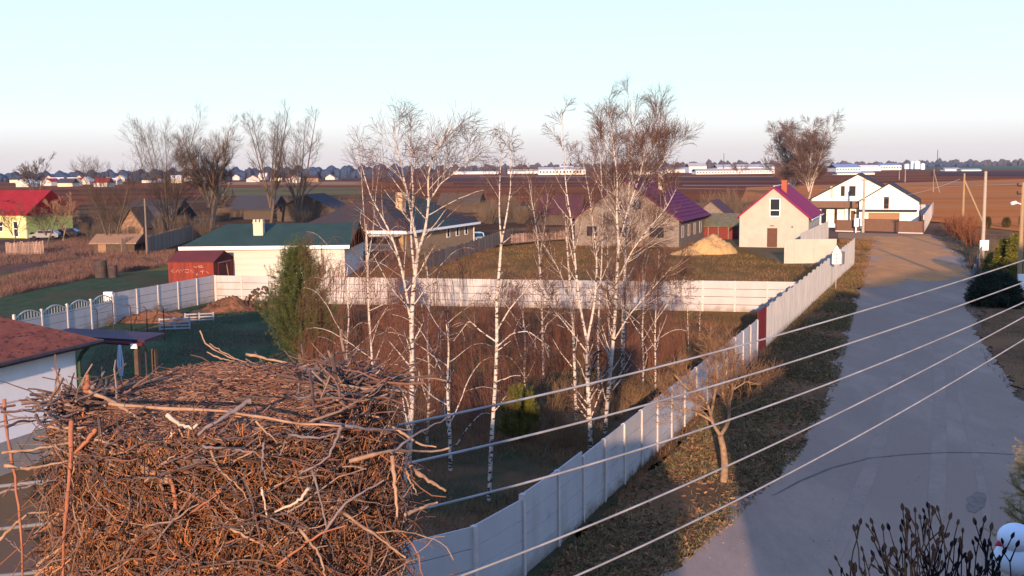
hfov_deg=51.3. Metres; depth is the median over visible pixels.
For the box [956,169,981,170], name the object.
works building
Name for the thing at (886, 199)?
window
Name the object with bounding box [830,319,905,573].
track
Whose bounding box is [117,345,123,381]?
folded dryer
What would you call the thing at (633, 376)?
bramble shrub
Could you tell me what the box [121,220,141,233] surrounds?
bare shrub
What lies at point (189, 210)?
house
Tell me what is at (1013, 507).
spruce tree
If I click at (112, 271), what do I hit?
barrel
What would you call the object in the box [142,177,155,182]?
town house
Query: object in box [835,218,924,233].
street fence
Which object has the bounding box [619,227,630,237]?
window
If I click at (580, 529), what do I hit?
power cable
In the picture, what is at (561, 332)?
willow shrub
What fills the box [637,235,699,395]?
birch tree
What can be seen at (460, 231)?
hip roof house
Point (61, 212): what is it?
bare tree
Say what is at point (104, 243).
wooden shed
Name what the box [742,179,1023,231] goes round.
field
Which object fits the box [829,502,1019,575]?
magnolia tree
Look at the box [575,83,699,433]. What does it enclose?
birch tree
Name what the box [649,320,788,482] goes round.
fruit tree
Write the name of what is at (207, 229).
bare shrub
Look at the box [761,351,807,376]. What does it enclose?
bramble shrub
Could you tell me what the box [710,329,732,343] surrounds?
bramble shrub
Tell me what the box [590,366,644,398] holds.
bramble shrub
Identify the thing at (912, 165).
silo
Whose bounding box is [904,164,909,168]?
silo
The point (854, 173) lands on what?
works building
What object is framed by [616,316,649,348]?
willow shrub
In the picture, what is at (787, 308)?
corrugated fence
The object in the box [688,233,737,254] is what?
sand pile
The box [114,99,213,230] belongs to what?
bare tree
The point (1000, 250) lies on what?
thuja bush
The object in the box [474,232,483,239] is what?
parked car
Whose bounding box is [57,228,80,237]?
parked car
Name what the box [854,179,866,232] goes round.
utility pole
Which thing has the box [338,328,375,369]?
willow shrub
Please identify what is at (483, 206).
bare shrub
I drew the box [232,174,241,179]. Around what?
town house
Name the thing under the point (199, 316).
pallet
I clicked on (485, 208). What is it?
bare shrub
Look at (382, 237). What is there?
window
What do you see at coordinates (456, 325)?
willow shrub
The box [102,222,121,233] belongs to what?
bare shrub
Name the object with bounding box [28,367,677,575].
yard
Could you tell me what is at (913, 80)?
sky
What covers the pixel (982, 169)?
field
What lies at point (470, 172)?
works building
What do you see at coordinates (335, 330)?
birch tree
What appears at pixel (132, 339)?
canopy
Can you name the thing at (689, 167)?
works building
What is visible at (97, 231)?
bare shrub
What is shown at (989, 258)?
thuja bush
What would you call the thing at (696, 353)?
bramble shrub
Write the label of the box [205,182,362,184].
field
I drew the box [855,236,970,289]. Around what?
road
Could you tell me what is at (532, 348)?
willow shrub
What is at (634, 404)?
bramble shrub
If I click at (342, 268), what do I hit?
willow shrub
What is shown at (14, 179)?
town house
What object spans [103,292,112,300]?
meter box
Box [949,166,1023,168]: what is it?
field
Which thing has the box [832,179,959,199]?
wire
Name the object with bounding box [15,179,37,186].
town house
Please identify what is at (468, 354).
willow shrub
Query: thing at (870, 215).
garage door
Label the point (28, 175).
bare tree
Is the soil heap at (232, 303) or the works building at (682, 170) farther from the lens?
the works building at (682, 170)
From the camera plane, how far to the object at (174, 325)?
67.02 m
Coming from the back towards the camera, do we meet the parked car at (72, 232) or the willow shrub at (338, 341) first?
the parked car at (72, 232)
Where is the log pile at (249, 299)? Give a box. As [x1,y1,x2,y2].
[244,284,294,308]
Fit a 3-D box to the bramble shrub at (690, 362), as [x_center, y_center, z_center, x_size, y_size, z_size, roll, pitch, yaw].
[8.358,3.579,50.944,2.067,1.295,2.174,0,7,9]
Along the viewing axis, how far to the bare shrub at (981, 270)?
85.46 m
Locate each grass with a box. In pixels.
[0,234,177,297]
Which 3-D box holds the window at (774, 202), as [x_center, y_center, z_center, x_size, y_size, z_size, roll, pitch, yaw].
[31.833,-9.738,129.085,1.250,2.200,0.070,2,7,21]
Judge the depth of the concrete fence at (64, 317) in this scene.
66.13 m
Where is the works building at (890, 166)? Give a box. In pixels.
[875,163,900,169]
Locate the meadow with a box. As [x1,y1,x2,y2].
[0,238,110,273]
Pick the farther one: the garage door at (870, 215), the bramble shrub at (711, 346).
the garage door at (870, 215)
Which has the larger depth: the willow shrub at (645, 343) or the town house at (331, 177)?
the town house at (331, 177)
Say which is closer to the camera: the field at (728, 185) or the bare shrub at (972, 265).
the bare shrub at (972, 265)
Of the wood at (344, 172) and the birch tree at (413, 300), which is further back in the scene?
the wood at (344, 172)
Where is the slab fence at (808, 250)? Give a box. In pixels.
[784,239,836,263]
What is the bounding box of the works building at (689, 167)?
[685,163,706,172]
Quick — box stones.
[696,238,1022,570]
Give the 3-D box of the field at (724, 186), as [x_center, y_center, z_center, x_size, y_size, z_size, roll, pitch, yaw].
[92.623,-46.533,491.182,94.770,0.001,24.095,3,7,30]
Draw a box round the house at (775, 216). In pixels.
[736,180,823,247]
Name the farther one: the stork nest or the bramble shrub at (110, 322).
the bramble shrub at (110, 322)
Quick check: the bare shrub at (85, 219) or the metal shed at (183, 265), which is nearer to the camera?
the metal shed at (183, 265)
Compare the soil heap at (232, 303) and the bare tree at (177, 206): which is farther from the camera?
the bare tree at (177, 206)
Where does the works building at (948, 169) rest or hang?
on the field at (881, 176)
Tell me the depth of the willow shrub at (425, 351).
52.65 m
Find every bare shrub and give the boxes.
[73,208,98,230]
[77,222,88,232]
[83,220,105,240]
[91,218,106,233]
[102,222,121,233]
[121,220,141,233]
[152,216,174,233]
[169,215,186,228]
[176,215,189,226]
[185,215,200,232]
[192,217,219,237]
[197,211,210,229]
[216,205,227,219]
[216,205,232,220]
[289,207,309,222]
[300,210,311,222]
[473,199,492,216]
[475,200,491,218]
[475,204,497,223]
[475,207,485,221]
[488,199,509,217]
[498,197,515,210]
[501,198,518,214]
[504,195,521,207]
[504,201,520,218]
[509,205,530,223]
[522,202,538,219]
[698,188,735,207]
[711,186,748,212]
[725,194,753,213]
[744,194,759,209]
[967,256,981,274]
[970,249,987,262]
[973,265,990,274]
[986,235,998,249]
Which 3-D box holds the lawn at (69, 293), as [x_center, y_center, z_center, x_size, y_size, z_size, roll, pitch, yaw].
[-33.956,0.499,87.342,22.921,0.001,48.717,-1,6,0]
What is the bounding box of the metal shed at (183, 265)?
[167,250,233,282]
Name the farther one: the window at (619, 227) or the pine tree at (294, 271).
the window at (619, 227)
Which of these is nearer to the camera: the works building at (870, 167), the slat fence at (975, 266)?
the slat fence at (975, 266)
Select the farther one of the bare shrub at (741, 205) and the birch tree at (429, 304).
the bare shrub at (741, 205)
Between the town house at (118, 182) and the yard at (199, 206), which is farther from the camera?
the town house at (118, 182)
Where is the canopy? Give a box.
[62,328,165,375]
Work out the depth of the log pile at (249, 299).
76.92 m
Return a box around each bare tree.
[0,200,31,241]
[12,152,54,189]
[19,202,66,245]
[42,192,79,240]
[65,146,151,235]
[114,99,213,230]
[170,114,245,230]
[239,98,293,222]
[267,105,324,220]
[477,168,490,197]
[659,161,673,172]
[729,161,748,174]
[758,156,782,175]
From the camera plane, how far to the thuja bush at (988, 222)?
160.11 m
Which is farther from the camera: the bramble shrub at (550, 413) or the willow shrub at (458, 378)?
the willow shrub at (458, 378)
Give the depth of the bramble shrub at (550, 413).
41.26 m
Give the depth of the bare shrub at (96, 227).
155.34 m
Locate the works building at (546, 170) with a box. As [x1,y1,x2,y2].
[538,167,585,174]
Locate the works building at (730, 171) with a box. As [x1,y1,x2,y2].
[691,168,773,173]
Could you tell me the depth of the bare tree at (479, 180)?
258.98 m
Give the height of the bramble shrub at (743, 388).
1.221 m
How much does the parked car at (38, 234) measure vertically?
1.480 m
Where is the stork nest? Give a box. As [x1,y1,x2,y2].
[0,329,459,575]
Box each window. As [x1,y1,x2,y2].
[13,221,18,236]
[364,237,377,248]
[382,237,395,249]
[586,226,597,236]
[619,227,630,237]
[633,199,641,209]
[649,227,664,238]
[770,198,779,216]
[821,209,826,223]
[834,209,836,223]
[841,186,844,195]
[849,186,855,195]
[851,211,854,219]
[884,197,888,208]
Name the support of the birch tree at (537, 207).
on the yard at (695, 327)
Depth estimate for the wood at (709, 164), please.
2176.56 m
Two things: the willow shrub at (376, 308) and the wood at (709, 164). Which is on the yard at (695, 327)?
the willow shrub at (376, 308)
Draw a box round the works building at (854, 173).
[832,171,874,174]
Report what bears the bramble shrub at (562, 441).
on the yard at (695, 327)
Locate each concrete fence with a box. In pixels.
[12,294,115,329]
[113,275,215,322]
[215,275,797,311]
[397,319,758,575]
[919,205,930,215]
[923,203,932,231]
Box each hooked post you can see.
[107,299,113,329]
[125,303,131,330]
[141,306,147,331]
[158,305,164,339]
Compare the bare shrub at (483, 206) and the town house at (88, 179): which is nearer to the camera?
the bare shrub at (483, 206)
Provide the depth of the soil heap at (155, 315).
70.72 m
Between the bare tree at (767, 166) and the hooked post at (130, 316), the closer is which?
the hooked post at (130, 316)
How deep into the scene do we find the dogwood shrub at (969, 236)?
127.87 m
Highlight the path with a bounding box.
[819,184,1016,186]
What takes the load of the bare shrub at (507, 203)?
on the yard at (199, 206)
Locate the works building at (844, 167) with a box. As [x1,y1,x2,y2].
[827,164,860,171]
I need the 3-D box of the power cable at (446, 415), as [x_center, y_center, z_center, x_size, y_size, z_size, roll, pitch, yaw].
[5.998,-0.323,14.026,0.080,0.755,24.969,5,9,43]
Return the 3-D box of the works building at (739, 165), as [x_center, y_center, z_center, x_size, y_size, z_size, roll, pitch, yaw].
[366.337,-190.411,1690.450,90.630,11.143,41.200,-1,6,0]
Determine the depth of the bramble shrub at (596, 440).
37.40 m
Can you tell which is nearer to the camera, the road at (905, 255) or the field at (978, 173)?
the road at (905, 255)
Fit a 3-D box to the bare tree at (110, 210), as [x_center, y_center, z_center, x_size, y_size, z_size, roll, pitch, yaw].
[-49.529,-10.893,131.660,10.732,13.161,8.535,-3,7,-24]
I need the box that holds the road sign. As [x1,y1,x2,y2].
[832,246,840,288]
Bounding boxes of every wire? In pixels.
[98,303,156,331]
[693,184,1009,189]
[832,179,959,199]
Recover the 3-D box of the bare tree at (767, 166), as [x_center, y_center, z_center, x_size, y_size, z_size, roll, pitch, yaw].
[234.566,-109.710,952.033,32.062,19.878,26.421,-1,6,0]
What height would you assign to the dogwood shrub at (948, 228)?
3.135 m
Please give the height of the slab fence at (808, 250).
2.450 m
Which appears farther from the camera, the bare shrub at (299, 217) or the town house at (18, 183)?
the town house at (18, 183)
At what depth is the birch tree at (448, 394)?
35.34 m
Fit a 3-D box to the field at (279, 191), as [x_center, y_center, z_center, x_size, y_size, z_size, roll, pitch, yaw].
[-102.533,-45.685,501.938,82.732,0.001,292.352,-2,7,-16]
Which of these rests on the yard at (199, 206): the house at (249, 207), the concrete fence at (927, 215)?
the house at (249, 207)
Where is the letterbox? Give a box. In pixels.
[840,251,844,264]
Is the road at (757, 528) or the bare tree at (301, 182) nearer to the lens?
the road at (757, 528)
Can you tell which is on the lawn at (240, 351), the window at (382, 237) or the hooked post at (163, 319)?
the hooked post at (163, 319)
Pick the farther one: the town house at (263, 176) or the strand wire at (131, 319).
the town house at (263, 176)
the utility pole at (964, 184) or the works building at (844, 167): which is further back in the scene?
the works building at (844, 167)
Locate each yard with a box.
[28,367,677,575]
[68,195,752,252]
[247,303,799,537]
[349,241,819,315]
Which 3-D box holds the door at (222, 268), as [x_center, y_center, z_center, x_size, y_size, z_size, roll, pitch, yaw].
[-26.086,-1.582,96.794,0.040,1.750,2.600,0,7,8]
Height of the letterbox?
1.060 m
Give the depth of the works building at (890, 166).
1644.44 m
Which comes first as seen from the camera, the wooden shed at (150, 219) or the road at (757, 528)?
the road at (757, 528)
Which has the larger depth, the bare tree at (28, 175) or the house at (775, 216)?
the bare tree at (28, 175)
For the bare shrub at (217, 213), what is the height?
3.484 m
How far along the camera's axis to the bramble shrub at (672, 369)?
49.04 m
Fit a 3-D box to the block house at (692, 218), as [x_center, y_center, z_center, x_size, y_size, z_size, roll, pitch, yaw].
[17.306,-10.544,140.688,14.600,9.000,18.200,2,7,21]
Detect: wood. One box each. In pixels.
[0,163,409,181]
[404,161,685,172]
[681,159,779,169]
[830,158,1023,166]
[920,161,982,167]
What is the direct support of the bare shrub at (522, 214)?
on the yard at (199, 206)
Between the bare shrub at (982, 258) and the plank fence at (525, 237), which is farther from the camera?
the plank fence at (525, 237)
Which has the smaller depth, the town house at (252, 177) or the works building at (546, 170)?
the town house at (252, 177)
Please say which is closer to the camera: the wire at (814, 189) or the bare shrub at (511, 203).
the bare shrub at (511, 203)
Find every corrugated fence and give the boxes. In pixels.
[766,238,854,345]
[800,220,828,238]
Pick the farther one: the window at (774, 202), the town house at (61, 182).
the town house at (61, 182)
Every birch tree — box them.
[296,232,405,371]
[297,200,427,394]
[339,94,502,507]
[343,150,392,368]
[352,245,523,449]
[357,266,514,470]
[435,123,556,500]
[473,261,591,397]
[511,158,560,383]
[520,207,590,419]
[527,95,619,449]
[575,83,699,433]
[576,239,698,394]
[577,73,704,379]
[580,135,615,394]
[594,153,627,369]
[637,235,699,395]
[686,293,692,352]
[764,114,823,188]
[776,106,845,198]
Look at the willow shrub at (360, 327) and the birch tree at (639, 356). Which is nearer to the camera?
the birch tree at (639, 356)
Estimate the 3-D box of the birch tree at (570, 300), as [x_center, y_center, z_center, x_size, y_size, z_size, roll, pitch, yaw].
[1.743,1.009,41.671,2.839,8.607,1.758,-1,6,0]
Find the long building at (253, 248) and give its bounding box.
[178,219,368,276]
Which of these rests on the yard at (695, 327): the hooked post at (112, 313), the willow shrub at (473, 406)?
the willow shrub at (473, 406)
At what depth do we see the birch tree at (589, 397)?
36.82 m
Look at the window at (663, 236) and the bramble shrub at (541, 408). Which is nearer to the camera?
the bramble shrub at (541, 408)
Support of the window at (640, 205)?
in the block house at (692, 218)
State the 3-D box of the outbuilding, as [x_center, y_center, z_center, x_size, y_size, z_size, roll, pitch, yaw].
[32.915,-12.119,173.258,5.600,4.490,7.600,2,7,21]
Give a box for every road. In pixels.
[660,236,1023,575]
[774,452,1014,494]
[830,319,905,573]
[838,233,931,239]
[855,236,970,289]
[925,319,946,573]
[951,340,990,572]
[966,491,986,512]
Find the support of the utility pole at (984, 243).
on the verge at (999, 342)
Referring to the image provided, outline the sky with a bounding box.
[0,0,1023,173]
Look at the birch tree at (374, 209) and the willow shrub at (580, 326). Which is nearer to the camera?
the birch tree at (374, 209)
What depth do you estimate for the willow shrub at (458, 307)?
67.61 m
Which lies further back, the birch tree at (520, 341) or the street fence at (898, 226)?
the street fence at (898, 226)
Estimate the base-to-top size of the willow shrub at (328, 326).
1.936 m
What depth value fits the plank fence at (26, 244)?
130.23 m
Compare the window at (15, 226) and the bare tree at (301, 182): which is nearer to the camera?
the window at (15, 226)
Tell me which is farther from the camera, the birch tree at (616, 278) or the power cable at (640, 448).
the birch tree at (616, 278)
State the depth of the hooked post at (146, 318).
63.77 m
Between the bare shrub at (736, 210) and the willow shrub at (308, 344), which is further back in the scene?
the bare shrub at (736, 210)
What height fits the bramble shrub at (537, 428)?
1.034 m
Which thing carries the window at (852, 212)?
in the white house at (901, 207)
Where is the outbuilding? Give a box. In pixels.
[702,199,734,212]
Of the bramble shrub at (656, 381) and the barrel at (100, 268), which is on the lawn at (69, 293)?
the barrel at (100, 268)
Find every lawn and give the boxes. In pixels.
[0,270,221,330]
[75,311,323,388]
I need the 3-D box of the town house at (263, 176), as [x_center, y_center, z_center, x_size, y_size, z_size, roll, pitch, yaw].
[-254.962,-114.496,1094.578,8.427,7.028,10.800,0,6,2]
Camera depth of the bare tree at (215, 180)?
157.98 m
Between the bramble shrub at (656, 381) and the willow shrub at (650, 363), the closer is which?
the bramble shrub at (656, 381)
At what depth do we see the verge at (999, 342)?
63.47 m
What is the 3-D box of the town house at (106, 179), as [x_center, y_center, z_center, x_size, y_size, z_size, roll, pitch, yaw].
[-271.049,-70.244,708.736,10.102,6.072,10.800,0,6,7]
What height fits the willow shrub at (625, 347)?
2.932 m
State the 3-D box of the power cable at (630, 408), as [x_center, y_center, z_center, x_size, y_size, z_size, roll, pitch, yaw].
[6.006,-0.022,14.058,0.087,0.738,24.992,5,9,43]
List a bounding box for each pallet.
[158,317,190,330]
[184,312,213,321]
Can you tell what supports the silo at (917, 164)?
on the field at (881, 176)
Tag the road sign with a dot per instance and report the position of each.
(836, 256)
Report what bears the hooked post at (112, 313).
on the lawn at (69, 293)
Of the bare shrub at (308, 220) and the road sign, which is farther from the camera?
the bare shrub at (308, 220)
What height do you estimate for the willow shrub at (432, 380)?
3.130 m
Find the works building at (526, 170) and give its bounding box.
[507,169,537,173]
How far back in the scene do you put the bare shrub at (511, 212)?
203.50 m
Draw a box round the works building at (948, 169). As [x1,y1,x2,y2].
[940,168,959,170]
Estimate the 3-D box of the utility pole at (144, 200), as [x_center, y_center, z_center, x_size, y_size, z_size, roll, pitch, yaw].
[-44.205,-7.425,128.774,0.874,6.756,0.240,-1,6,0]
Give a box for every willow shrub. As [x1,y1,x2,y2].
[289,330,332,362]
[320,321,359,356]
[321,306,338,332]
[329,257,356,284]
[332,302,361,324]
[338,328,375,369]
[339,290,382,341]
[360,326,401,364]
[361,297,385,319]
[373,288,415,337]
[394,321,451,370]
[414,298,437,325]
[418,323,460,389]
[423,357,482,405]
[435,309,473,349]
[437,299,462,325]
[444,362,508,421]
[446,324,491,369]
[466,292,500,337]
[491,302,536,343]
[510,323,560,368]
[515,306,539,329]
[534,328,584,369]
[540,315,578,348]
[548,308,578,335]
[566,307,596,340]
[577,315,618,365]
[600,315,650,367]
[615,325,668,367]
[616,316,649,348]
[625,331,682,375]
[644,310,673,340]
[649,322,691,358]
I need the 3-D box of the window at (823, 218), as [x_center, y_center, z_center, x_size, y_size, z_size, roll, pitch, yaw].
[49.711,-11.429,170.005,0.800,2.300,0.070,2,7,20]
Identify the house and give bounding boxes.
[0,190,76,237]
[0,317,104,475]
[9,177,21,182]
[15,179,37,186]
[40,178,58,185]
[57,178,78,186]
[81,177,93,183]
[94,178,114,186]
[115,178,122,184]
[126,199,196,226]
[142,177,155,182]
[170,175,182,182]
[228,195,285,218]
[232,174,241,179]
[246,175,259,181]
[258,173,268,179]
[274,193,346,221]
[304,175,317,181]
[309,192,480,259]
[325,174,337,179]
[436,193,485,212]
[536,196,586,224]
[569,174,710,246]
[736,180,823,247]
[808,173,920,228]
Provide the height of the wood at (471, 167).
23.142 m
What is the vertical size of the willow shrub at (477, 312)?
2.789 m
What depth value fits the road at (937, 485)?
37.65 m
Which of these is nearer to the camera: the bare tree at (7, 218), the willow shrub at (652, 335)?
the willow shrub at (652, 335)
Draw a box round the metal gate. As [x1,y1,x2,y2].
[757,305,766,353]
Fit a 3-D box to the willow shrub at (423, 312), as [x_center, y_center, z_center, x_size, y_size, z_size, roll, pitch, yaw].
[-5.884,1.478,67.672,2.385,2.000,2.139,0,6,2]
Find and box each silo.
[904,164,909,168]
[910,161,914,168]
[915,161,919,168]
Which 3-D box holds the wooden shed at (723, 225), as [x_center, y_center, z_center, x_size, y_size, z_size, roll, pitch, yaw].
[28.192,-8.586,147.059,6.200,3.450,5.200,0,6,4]
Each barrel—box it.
[94,260,107,277]
[108,265,117,277]
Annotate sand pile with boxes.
[669,248,701,255]
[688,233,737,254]
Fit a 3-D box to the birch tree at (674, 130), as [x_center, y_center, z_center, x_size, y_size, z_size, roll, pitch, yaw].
[5.726,-2.698,48.995,5.884,14.240,4.489,-1,6,0]
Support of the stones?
on the ground at (8, 508)
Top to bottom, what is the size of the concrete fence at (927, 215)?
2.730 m
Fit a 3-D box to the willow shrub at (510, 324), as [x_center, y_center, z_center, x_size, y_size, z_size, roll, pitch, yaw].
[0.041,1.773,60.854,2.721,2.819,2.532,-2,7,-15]
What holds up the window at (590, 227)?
in the block house at (692, 218)
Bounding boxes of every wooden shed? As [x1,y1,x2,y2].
[89,234,145,253]
[121,206,158,236]
[704,213,739,238]
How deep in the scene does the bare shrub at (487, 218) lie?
187.50 m
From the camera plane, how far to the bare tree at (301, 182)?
196.24 m
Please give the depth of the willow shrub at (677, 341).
55.23 m
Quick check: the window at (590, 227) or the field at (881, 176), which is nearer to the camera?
the window at (590, 227)
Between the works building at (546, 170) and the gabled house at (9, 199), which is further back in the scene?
the works building at (546, 170)
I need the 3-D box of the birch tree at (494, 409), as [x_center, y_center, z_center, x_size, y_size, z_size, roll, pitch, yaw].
[-0.543,0.821,31.381,3.760,11.339,1.458,1,7,10]
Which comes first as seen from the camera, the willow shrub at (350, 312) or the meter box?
the willow shrub at (350, 312)
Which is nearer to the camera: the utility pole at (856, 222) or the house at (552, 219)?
the utility pole at (856, 222)
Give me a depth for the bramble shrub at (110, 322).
69.24 m
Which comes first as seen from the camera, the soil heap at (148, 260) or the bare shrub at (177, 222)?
the soil heap at (148, 260)
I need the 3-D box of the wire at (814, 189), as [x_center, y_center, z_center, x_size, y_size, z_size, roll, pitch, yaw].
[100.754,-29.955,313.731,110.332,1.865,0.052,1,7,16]
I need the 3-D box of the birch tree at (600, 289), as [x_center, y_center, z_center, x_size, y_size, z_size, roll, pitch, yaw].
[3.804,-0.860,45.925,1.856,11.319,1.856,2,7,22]
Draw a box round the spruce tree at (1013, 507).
[975,438,1023,575]
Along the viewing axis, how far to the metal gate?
57.23 m
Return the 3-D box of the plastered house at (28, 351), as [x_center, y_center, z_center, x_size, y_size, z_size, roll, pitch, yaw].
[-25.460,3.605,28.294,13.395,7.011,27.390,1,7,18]
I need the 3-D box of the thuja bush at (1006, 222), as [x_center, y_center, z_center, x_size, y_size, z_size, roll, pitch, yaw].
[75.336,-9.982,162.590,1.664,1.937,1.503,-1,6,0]
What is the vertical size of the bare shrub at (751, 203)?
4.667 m
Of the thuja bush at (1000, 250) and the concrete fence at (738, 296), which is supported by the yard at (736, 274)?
the concrete fence at (738, 296)
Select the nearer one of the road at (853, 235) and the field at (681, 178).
the road at (853, 235)
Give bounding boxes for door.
[98,244,105,252]
[218,260,230,275]
[767,228,776,246]
[868,213,899,220]
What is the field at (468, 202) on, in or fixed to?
on the yard at (199, 206)
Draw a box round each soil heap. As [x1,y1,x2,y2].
[117,310,204,323]
[133,258,163,264]
[201,295,256,312]
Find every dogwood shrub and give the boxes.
[939,211,979,239]
[942,214,969,233]
[952,220,988,245]
[955,214,980,229]
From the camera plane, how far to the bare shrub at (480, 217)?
193.11 m
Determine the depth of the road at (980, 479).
36.45 m
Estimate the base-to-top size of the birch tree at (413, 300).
12.232 m
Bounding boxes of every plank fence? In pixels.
[5,240,43,254]
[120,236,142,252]
[145,225,192,254]
[425,229,512,268]
[511,230,570,242]
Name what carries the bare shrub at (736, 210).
on the ground at (8, 508)
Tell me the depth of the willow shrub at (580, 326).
61.27 m
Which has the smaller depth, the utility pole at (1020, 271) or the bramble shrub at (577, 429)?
the bramble shrub at (577, 429)
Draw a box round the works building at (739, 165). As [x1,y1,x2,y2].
[712,164,774,168]
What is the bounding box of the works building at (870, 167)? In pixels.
[859,165,880,170]
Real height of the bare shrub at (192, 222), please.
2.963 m
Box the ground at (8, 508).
[0,166,1023,575]
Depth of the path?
472.25 m
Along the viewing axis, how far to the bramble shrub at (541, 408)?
43.06 m
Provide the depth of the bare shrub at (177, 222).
167.74 m
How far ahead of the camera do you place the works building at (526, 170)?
1687.37 m
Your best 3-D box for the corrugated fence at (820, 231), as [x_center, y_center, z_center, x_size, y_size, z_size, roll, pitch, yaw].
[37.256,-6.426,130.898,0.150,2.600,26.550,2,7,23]
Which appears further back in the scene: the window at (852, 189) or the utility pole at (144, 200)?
the window at (852, 189)
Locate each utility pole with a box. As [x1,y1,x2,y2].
[141,198,147,240]
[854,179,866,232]
[933,169,939,192]
[962,173,981,220]
[979,171,989,255]
[1010,182,1023,301]
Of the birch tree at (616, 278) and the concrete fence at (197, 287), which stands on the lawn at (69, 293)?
the concrete fence at (197, 287)
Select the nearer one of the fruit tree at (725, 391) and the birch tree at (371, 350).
the fruit tree at (725, 391)
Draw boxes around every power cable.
[0,260,1023,487]
[0,282,1023,530]
[0,302,1023,575]
[458,316,1023,575]
[574,339,1023,575]
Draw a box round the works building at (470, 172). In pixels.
[453,171,498,173]
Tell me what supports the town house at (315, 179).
on the field at (881, 176)
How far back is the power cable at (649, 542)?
10.50 m
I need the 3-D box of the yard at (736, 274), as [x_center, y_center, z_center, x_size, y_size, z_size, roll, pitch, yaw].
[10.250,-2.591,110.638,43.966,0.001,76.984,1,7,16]
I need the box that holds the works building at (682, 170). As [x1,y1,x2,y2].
[659,167,685,172]
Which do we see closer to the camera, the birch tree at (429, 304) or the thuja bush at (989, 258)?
the birch tree at (429, 304)
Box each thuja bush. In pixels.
[980,251,995,271]
[985,216,991,228]
[987,238,1008,271]
[1001,217,1011,226]
[1001,232,1023,279]
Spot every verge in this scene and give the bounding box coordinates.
[547,240,857,575]
[831,238,872,289]
[935,226,1023,387]
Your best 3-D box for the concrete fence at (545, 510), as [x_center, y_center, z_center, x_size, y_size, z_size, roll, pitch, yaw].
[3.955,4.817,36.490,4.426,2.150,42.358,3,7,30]
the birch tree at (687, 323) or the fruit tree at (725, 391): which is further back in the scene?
the birch tree at (687, 323)
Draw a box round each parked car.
[28,229,61,239]
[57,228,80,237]
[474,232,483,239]
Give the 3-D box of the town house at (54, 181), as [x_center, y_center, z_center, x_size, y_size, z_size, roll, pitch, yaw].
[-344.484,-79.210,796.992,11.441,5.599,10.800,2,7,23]
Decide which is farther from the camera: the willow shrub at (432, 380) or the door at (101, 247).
the door at (101, 247)
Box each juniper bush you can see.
[494,381,543,440]
[962,268,1023,308]
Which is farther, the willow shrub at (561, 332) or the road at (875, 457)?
the willow shrub at (561, 332)
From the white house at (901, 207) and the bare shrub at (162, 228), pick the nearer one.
the bare shrub at (162, 228)
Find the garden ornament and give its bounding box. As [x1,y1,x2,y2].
[993,523,1023,575]
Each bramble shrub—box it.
[101,312,118,324]
[529,390,582,426]
[530,411,552,436]
[533,392,558,414]
[537,376,583,404]
[538,413,587,449]
[560,414,596,445]
[570,420,614,454]
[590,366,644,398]
[592,396,628,421]
[602,380,651,409]
[623,364,649,382]
[623,383,660,403]
[638,369,673,392]
[652,354,693,381]
[672,350,702,375]
[676,339,712,365]
[698,337,723,352]
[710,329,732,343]
[726,369,764,394]
[741,345,781,372]
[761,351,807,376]
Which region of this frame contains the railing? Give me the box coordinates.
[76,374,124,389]
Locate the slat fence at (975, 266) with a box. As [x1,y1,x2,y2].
[972,246,982,283]
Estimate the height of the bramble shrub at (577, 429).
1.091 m
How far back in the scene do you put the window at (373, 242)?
120.95 m
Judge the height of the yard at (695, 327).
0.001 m
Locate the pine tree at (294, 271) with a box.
[251,233,342,362]
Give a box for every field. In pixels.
[0,167,1023,214]
[203,188,361,195]
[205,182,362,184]
[341,177,778,180]
[453,183,799,183]
[480,176,772,176]
[674,186,773,186]
[683,185,773,185]
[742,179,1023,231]
[907,168,1023,169]
[931,171,1023,175]
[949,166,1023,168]
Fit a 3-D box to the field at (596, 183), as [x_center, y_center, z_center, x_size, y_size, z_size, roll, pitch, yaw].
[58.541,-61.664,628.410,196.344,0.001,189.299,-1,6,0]
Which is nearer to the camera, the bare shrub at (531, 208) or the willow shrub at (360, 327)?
the willow shrub at (360, 327)
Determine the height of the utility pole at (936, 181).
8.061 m
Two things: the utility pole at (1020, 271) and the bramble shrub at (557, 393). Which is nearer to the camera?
the bramble shrub at (557, 393)
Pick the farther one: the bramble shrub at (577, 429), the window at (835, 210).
the window at (835, 210)
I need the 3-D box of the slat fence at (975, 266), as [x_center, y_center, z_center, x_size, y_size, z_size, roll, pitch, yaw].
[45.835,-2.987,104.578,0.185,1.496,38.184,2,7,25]
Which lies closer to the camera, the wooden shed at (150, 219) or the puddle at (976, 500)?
the puddle at (976, 500)

